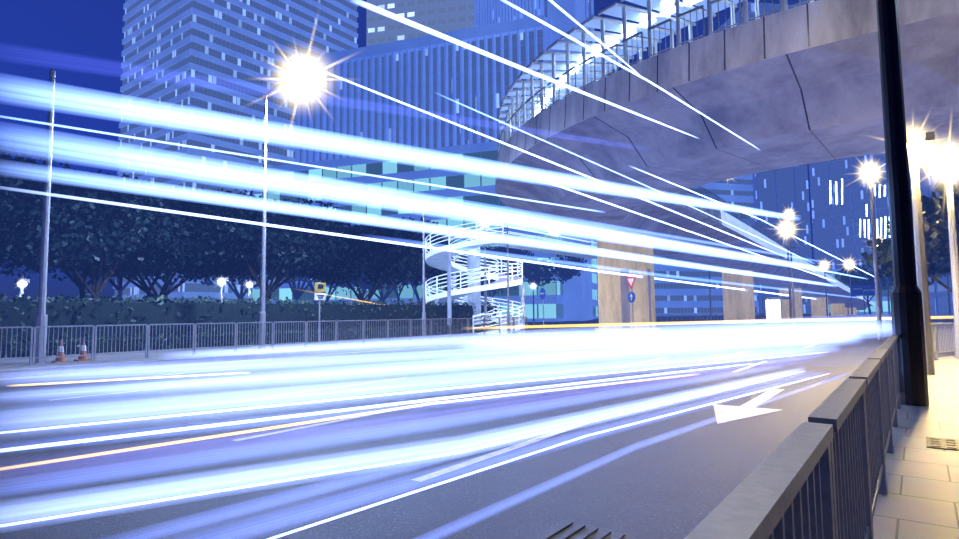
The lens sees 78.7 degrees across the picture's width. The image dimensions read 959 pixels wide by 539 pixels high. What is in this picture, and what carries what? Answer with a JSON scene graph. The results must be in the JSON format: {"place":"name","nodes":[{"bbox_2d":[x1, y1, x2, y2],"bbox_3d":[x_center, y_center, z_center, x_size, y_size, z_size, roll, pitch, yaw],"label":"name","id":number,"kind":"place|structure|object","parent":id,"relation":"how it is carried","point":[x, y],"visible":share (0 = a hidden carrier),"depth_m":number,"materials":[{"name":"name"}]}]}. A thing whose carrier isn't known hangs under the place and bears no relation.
{"place":"outdoors","nodes":[
{"label":"outdoors","id":0,"kind":"place"},
{"bbox_2d":[0,0,813,301],"label":"sky","id":1,"kind":"structure","parent":0,"point":[81,40],"materials":[{"name":"blue"}]},
{"bbox_2d":[0,314,830,377],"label":"pavement","id":2,"kind":"structure","parent":0,"point":[14,368],"depth_m":19.12,"materials":[{"name":"concrete"}]},
{"bbox_2d":[0,155,41,231],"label":"tree","id":3,"kind":"object","parent":2,"relation":"on","point":[10,185],"depth_m":21.33,"materials":[{"name":"green plant"}]},
{"bbox_2d":[14,278,29,301],"bbox_3d":[-16.070,1.643,20.459,0.600,2.623,0.280,-4,-5,37],"label":"street lantern","id":4,"kind":"object","parent":2,"relation":"on","point":[21,283],"depth_m":20.46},
{"bbox_2d":[0,259,51,273],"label":"tree","id":5,"kind":"object","parent":2,"relation":"on","point":[19,270],"depth_m":49.59,"materials":[{"name":"green plant"}]},
{"bbox_2d":[0,148,71,278],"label":"tree","id":6,"kind":"object","parent":2,"relation":"on","point":[9,258],"depth_m":26.61,"materials":[{"name":"green plant"}]},
{"bbox_2d":[34,69,55,362],"bbox_3d":[-11.039,-1.435,14.884,0.257,7.550,0.270,-4,-5,37],"label":"pole","id":7,"kind":"object","parent":2,"relation":"on","point":[41,317],"depth_m":14.80,"materials":[{"name":"grey metal"}]},
{"bbox_2d":[51,340,68,362],"bbox_3d":[-10.643,2.064,14.849,0.300,0.560,0.300,-4,-5,37],"label":"traffic cone","id":8,"kind":"object","parent":2,"relation":"on","point":[60,359],"depth_m":14.79,"materials":[{"name":"brown plastic"}]},
{"bbox_2d":[74,339,90,360],"bbox_3d":[-10.343,2.091,15.248,0.300,0.560,0.300,-4,-5,37],"label":"traffic cone","id":9,"kind":"object","parent":2,"relation":"on","point":[82,351],"depth_m":15.19,"materials":[{"name":"brown plastic"}]},
{"bbox_2d":[0,139,196,301],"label":"tree","id":10,"kind":"object","parent":2,"relation":"on","point":[109,220],"depth_m":23.10,"materials":[{"name":"green plant"}]},
{"bbox_2d":[33,182,166,301],"bbox_3d":[-24.022,-0.596,34.998,11.756,9.262,11.983,0,-4,-4],"label":"tree","id":11,"kind":"object","parent":2,"relation":"on","point":[79,285],"depth_m":34.67,"materials":[{"name":"green plant"}]},
{"bbox_2d":[109,268,154,302],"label":"tree","id":12,"kind":"object","parent":2,"relation":"on","point":[118,287],"depth_m":45.74,"materials":[{"name":"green plant"}]},
{"bbox_2d":[8,186,267,301],"bbox_3d":[-16.510,-0.412,30.752,11.867,8.087,12.890,-4,-5,37],"label":"tree","id":13,"kind":"object","parent":2,"relation":"on","point":[187,261],"depth_m":29.06,"materials":[{"name":"green plant"}]},
{"bbox_2d":[126,268,185,296],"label":"tree","id":14,"kind":"object","parent":2,"relation":"on","point":[159,285],"depth_m":61.95,"materials":[{"name":"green plant"}]},
{"bbox_2d":[128,187,218,302],"bbox_3d":[-25.075,-0.562,43.195,12.707,10.411,11.915,2,-5,-29],"label":"tree","id":15,"kind":"object","parent":2,"relation":"on","point":[142,282],"depth_m":42.83,"materials":[{"name":"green plant"}]},
{"bbox_2d":[215,277,228,301],"bbox_3d":[-10.908,1.786,24.645,0.600,2.866,0.280,-4,-5,37],"label":"street lantern","id":16,"kind":"object","parent":2,"relation":"on","point":[220,281],"depth_m":24.66,"materials":[{"name":"white metal"}]},
{"bbox_2d":[112,0,357,303],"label":"tower","id":17,"kind":"structure","parent":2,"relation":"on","point":[200,79],"depth_m":110.55,"materials":[{"name":"blue glass"}]},
{"bbox_2d":[183,258,287,301],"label":"tree","id":18,"kind":"object","parent":2,"relation":"on","point":[208,282],"depth_m":57.63,"materials":[{"name":"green plant"}]},
{"bbox_2d":[243,281,255,301],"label":"street lantern","id":19,"kind":"object","parent":2,"relation":"on","point":[249,284],"depth_m":27.86,"materials":[{"name":"white metal"}]},
{"bbox_2d":[0,293,504,357],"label":"hedges","id":20,"kind":"object","parent":2,"relation":"on","point":[14,312],"depth_m":21.03,"materials":[{"name":"green plant"}]},
{"bbox_2d":[172,188,348,302],"bbox_3d":[-11.959,-0.156,31.642,8.614,7.611,10.227,-4,-5,37],"label":"tree","id":21,"kind":"object","parent":2,"relation":"on","point":[292,241],"depth_m":29.92,"materials":[{"name":"green plant"}]},
{"bbox_2d":[177,189,349,299],"bbox_3d":[-13.348,-0.343,39.202,10.933,9.161,12.457,-2,-4,14],"label":"tree","id":22,"kind":"object","parent":2,"relation":"on","point":[246,271],"depth_m":38.27,"materials":[{"name":"green plant"}]},
{"bbox_2d":[258,69,314,348],"bbox_3d":[-6.487,-1.980,19.549,2.060,9.250,0.300,-2,-5,23],"label":"lamp post","id":23,"kind":"object","parent":2,"relation":"on","point":[303,74],"depth_m":19.75,"materials":[{"name":"grey metal"}]},
{"bbox_2d":[258,197,352,303],"bbox_3d":[-14.305,-0.256,47.589,12.398,10.281,11.415,-4,-5,37],"label":"tree","id":24,"kind":"object","parent":2,"relation":"on","point":[297,293],"depth_m":46.01,"materials":[{"name":"green plant"}]},
{"bbox_2d":[306,278,318,302],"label":"tree","id":25,"kind":"object","parent":2,"relation":"on","point":[311,287],"depth_m":75.26,"materials":[{"name":"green plant"}]},
{"bbox_2d":[314,282,325,345],"bbox_3d":[-5.880,1.623,21.517,0.420,2.350,0.074,2,-5,-33],"label":"traffic sign","id":26,"kind":"object","parent":2,"relation":"on","point":[320,287],"depth_m":21.52,"materials":[{"name":"metal"}]},
{"bbox_2d":[295,272,373,303],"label":"tree","id":27,"kind":"object","parent":2,"relation":"on","point":[330,293],"depth_m":57.85,"materials":[{"name":"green plant"}]},
{"bbox_2d":[291,216,447,304],"bbox_3d":[-7.586,0.474,39.003,11.401,7.375,8.996,-1,-4,0],"label":"tree","id":28,"kind":"object","parent":2,"relation":"on","point":[372,252],"depth_m":37.39,"materials":[{"name":"green plant"}]},
{"bbox_2d":[352,222,396,304],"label":"tree","id":29,"kind":"object","parent":2,"relation":"on","point":[364,292],"depth_m":64.82,"materials":[{"name":"green plant"}]},
{"bbox_2d":[0,312,765,364],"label":"railing","id":30,"kind":"object","parent":2,"relation":"on","point":[509,326],"depth_m":18.59,"materials":[{"name":"metal"}]},
{"bbox_2d":[319,219,447,304],"bbox_3d":[-7.583,0.558,46.524,11.524,8.337,8.844,0,-4,-6],"label":"tree","id":31,"kind":"object","parent":2,"relation":"on","point":[363,285],"depth_m":46.04,"materials":[{"name":"green plant"}]},
{"bbox_2d":[392,279,422,304],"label":"tree","id":32,"kind":"object","parent":2,"relation":"on","point":[397,294],"depth_m":76.99,"materials":[{"name":"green plant"}]},
{"bbox_2d":[422,205,425,338],"bbox_3d":[-2.500,0.090,26.215,0.171,6.050,0.180,-4,-5,37],"label":"pole","id":33,"kind":"object","parent":2,"relation":"on","point":[423,314],"depth_m":26.14,"materials":[{"name":"grey metal"}]},
{"bbox_2d":[251,140,598,321],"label":"building","id":34,"kind":"structure","parent":2,"relation":"on","point":[449,186],"depth_m":82.79,"materials":[{"name":"blue glass"}]},
{"bbox_2d":[395,226,466,304],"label":"tree","id":35,"kind":"object","parent":2,"relation":"on","point":[416,292],"depth_m":55.98,"materials":[{"name":"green plant"}]},
{"bbox_2d":[394,239,486,299],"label":"tree","id":36,"kind":"object","parent":2,"relation":"on","point":[435,273],"depth_m":44.68,"materials":[{"name":"green plant"}]},
{"bbox_2d":[479,217,489,324],"bbox_3d":[0.328,0.390,33.600,0.600,6.773,0.280,-4,-5,37],"label":"street lantern","id":37,"kind":"object","parent":2,"relation":"on","point":[485,281],"depth_m":33.57,"materials":[{"name":"grey metal"}]},
{"bbox_2d":[464,251,523,294],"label":"tree","id":38,"kind":"object","parent":2,"relation":"on","point":[498,289],"depth_m":68.80,"materials":[{"name":"green plant"}]},
{"bbox_2d":[458,246,537,305],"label":"tree","id":39,"kind":"object","parent":2,"relation":"on","point":[498,253],"depth_m":54.15,"materials":[{"name":"green plant"}]},
{"bbox_2d":[506,223,509,333],"bbox_3d":[1.551,0.471,31.788,0.171,6.050,0.180,-4,-5,37],"label":"pole","id":40,"kind":"object","parent":2,"relation":"on","point":[508,312],"depth_m":31.74,"materials":[{"name":"grey metal"}]},
{"bbox_2d":[425,219,596,333],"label":"spiral ramp","id":41,"kind":"structure","parent":2,"relation":"on","point":[439,258],"depth_m":34.11,"materials":[{"name":"white metal"}]},
{"bbox_2d":[530,284,535,323],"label":"street lantern","id":42,"kind":"object","parent":2,"relation":"on","point":[532,285],"depth_m":59.46,"materials":[{"name":"grey metal"}]},
{"bbox_2d":[539,288,545,333],"bbox_3d":[3.438,2.289,31.486,0.093,2.600,0.600,2,-5,-28],"label":"sign disc","id":43,"kind":"object","parent":2,"relation":"on","point":[542,292],"depth_m":31.46,"materials":[{"name":"blue metal"}]},
{"bbox_2d":[524,254,587,286],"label":"tree","id":44,"kind":"object","parent":2,"relation":"on","point":[561,267],"depth_m":74.64,"materials":[{"name":"green plant"}]},
{"bbox_2d":[654,174,758,315],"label":"block","id":45,"kind":"structure","parent":2,"relation":"on","point":[681,288],"depth_m":153.39,"materials":[{"name":"blue glass"}]},
{"bbox_2d":[709,270,711,321],"bbox_3d":[23.983,0.840,60.933,0.600,9.528,0.280,-4,-5,37],"label":"pole","id":46,"kind":"object","parent":2,"relation":"on","point":[710,295],"depth_m":60.75,"materials":[{"name":"grey metal"}]},
{"bbox_2d":[295,15,552,163],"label":"building","id":47,"kind":"structure","parent":0,"point":[446,89],"depth_m":88.40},
{"bbox_2d":[0,314,953,538],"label":"road","id":48,"kind":"structure","parent":0,"point":[665,455],"depth_m":5.34,"materials":[{"name":"grey asphalt"}]},
{"bbox_2d":[0,337,872,454],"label":"road patches","id":49,"kind":"object","parent":48,"relation":"on","point":[437,428],"visible":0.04,"depth_m":8.26,"materials":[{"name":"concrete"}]},
{"bbox_2d":[3,315,887,481],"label":"road markings","id":50,"kind":"object","parent":48,"relation":"on","point":[725,413],"visible":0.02,"depth_m":7.30,"materials":[{"name":"white paint"}]},
{"bbox_2d":[626,277,635,334],"bbox_3d":[8.273,1.974,31.637,0.108,3.150,0.840,2,-5,-28],"label":"road sign","id":51,"kind":"object","parent":48,"relation":"on","point":[631,294],"depth_m":31.62,"materials":[{"name":"white metal"}]},
{"bbox_2d":[595,235,856,333],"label":"bridge pillars","id":52,"kind":"structure","parent":48,"relation":"on","point":[620,260],"depth_m":35.37,"materials":[{"name":"concrete"}]},
{"bbox_2d":[495,0,958,286],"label":"viaduct deck","id":53,"kind":"structure","parent":48,"relation":"on","point":[638,148],"depth_m":15.64,"materials":[{"name":"concrete"}]},
{"bbox_2d":[497,0,813,142],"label":"viaduct canopy","id":54,"kind":"object","parent":53,"relation":"on","point":[647,18],"depth_m":19.19,"materials":[{"name":"white paint"}]},
{"bbox_2d":[498,0,848,285],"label":"viaduct railing","id":55,"kind":"object","parent":53,"relation":"on","point":[739,213],"depth_m":18.90,"materials":[{"name":"metal"}]},
{"bbox_2d":[653,209,873,309],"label":"flyover ramp","id":56,"kind":"structure","parent":53,"relation":"on","point":[725,246],"depth_m":52.83,"materials":[{"name":"concrete"}]},
{"bbox_2d":[530,437,958,538],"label":"drain covers","id":57,"kind":"object","parent":48,"relation":"on","point":[563,529],"visible":0.98,"depth_m":3.27,"materials":[{"name":"metal"}]},
{"bbox_2d":[764,296,791,321],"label":"bus shelter","id":58,"kind":"object","parent":48,"relation":"on","point":[774,309],"depth_m":66.61,"materials":[{"name":"white paint"}]},
{"bbox_2d":[781,226,792,328],"bbox_3d":[21.342,0.542,40.279,0.600,7.045,0.280,-4,-5,37],"label":"street lantern","id":59,"kind":"object","parent":48,"relation":"on","point":[786,228],"depth_m":40.24,"materials":[{"name":"grey metal"}]},
{"bbox_2d":[784,212,795,326],"bbox_3d":[24.241,-0.037,45.360,0.600,8.910,0.280,-4,-5,37],"label":"street lantern","id":60,"kind":"object","parent":48,"relation":"on","point":[792,282],"depth_m":45.29,"materials":[{"name":"grey metal"}]},
{"bbox_2d":[821,264,827,319],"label":"street lantern","id":61,"kind":"object","parent":48,"relation":"on","point":[824,265],"depth_m":72.81,"materials":[{"name":"grey metal"}]},
{"bbox_2d":[846,263,852,319],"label":"street lantern","id":62,"kind":"object","parent":48,"relation":"on","point":[850,291],"depth_m":75.64,"materials":[{"name":"grey metal"}]},
{"bbox_2d":[851,285,874,317],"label":"direction sign","id":63,"kind":"object","parent":48,"relation":"on","point":[863,290],"depth_m":91.87,"materials":[{"name":"blue metal"}]},
{"bbox_2d":[835,265,892,316],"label":"tree","id":64,"kind":"object","parent":48,"relation":"on","point":[858,277],"depth_m":99.36,"materials":[{"name":"green plant"}]},
{"bbox_2d":[861,167,882,339],"bbox_3d":[16.472,-0.679,24.335,0.600,7.162,0.280,-4,-5,37],"label":"street lantern","id":65,"kind":"object","parent":48,"relation":"on","point":[869,171],"depth_m":24.28,"materials":[{"name":"grey metal"}]},
{"bbox_2d":[877,245,883,323],"bbox_3d":[34.835,1.134,50.835,0.600,7.184,0.280,-4,-5,37],"label":"trunk","id":66,"kind":"object","parent":48,"relation":"on","point":[881,299],"depth_m":50.66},
{"bbox_2d":[886,277,890,321],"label":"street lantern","id":67,"kind":"object","parent":48,"relation":"on","point":[889,314],"depth_m":56.93,"materials":[{"name":"grey metal"}]},
{"bbox_2d":[859,238,951,291],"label":"tree","id":68,"kind":"object","parent":48,"relation":"on","point":[884,253],"depth_m":29.22,"materials":[{"name":"green plant"}]},
{"bbox_2d":[886,183,958,261],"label":"tree","id":69,"kind":"object","parent":48,"relation":"on","point":[935,222],"depth_m":21.89,"materials":[{"name":"green plant"}]},
{"bbox_2d":[927,260,950,277],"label":"building windows","id":70,"kind":"structure","parent":48,"relation":"on","point":[944,264],"depth_m":46.17,"materials":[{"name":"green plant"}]},
{"bbox_2d":[946,274,951,320],"bbox_3d":[49.840,1.927,62.147,0.600,7.004,0.280,-4,-5,37],"label":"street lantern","id":71,"kind":"object","parent":48,"relation":"on","point":[950,319],"depth_m":61.98,"materials":[{"name":"grey metal"}]},
{"bbox_2d":[873,356,958,538],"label":"pavement","id":72,"kind":"structure","parent":0,"point":[919,499],"depth_m":3.97,"materials":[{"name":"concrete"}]},
{"bbox_2d":[684,322,955,538],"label":"railing","id":73,"kind":"object","parent":72,"relation":"on","point":[820,473],"visible":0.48,"depth_m":1.62,"materials":[{"name":"metal"}]},
{"bbox_2d":[876,0,928,405],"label":"lamp post","id":74,"kind":"object","parent":72,"relation":"on","point":[907,311],"visible":0.96,"depth_m":6.90,"materials":[{"name":"black metal"}]},
{"bbox_2d":[907,131,934,374],"bbox_3d":[7.570,-0.208,10.029,0.600,4.238,0.280,-4,-5,37],"label":"street lantern","id":75,"kind":"object","parent":72,"relation":"on","point":[915,142],"visible":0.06,"depth_m":10.00,"materials":[{"name":"grey metal"}]},
{"bbox_2d":[930,152,958,359],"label":"street lantern","id":76,"kind":"object","parent":72,"relation":"on","point":[947,161],"depth_m":12.86,"materials":[{"name":"grey metal"}]},
{"bbox_2d":[917,142,958,317],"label":"block","id":77,"kind":"structure","parent":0,"point":[932,177],"depth_m":88.55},
{"label":"ground","id":78,"kind":"structure","parent":0,"visible":0},
{"bbox_2d":[366,0,474,45],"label":"building","id":79,"kind":"structure","parent":78,"relation":"on","point":[391,20],"depth_m":169.76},
{"bbox_2d":[474,0,594,78],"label":"tower","id":80,"kind":"structure","parent":78,"relation":"on","point":[486,12],"depth_m":135.13,"materials":[{"name":"blue glass"}]},
{"bbox_2d":[548,0,592,320],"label":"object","id":81,"kind":"object","parent":78,"relation":"on","point":[567,15],"depth_m":82.05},
{"bbox_2d":[713,1,812,314],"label":"building","id":82,"kind":"structure","parent":78,"relation":"on","point":[777,193],"depth_m":174.20,"materials":[{"name":"blue glass"}]},
{"bbox_2d":[825,267,892,313],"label":"building","id":83,"kind":"structure","parent":78,"relation":"on","point":[884,301],"depth_m":168.68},
{"bbox_2d":[800,0,911,269],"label":"bank block","id":84,"kind":"structure","parent":83,"relation":"on","point":[839,242],"depth_m":190.51,"materials":[{"name":"blue glass"}]},
{"bbox_2d":[830,178,889,238],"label":"bank light strips","id":85,"kind":"object","parent":84,"relation":"attached to","point":[866,210],"depth_m":176.07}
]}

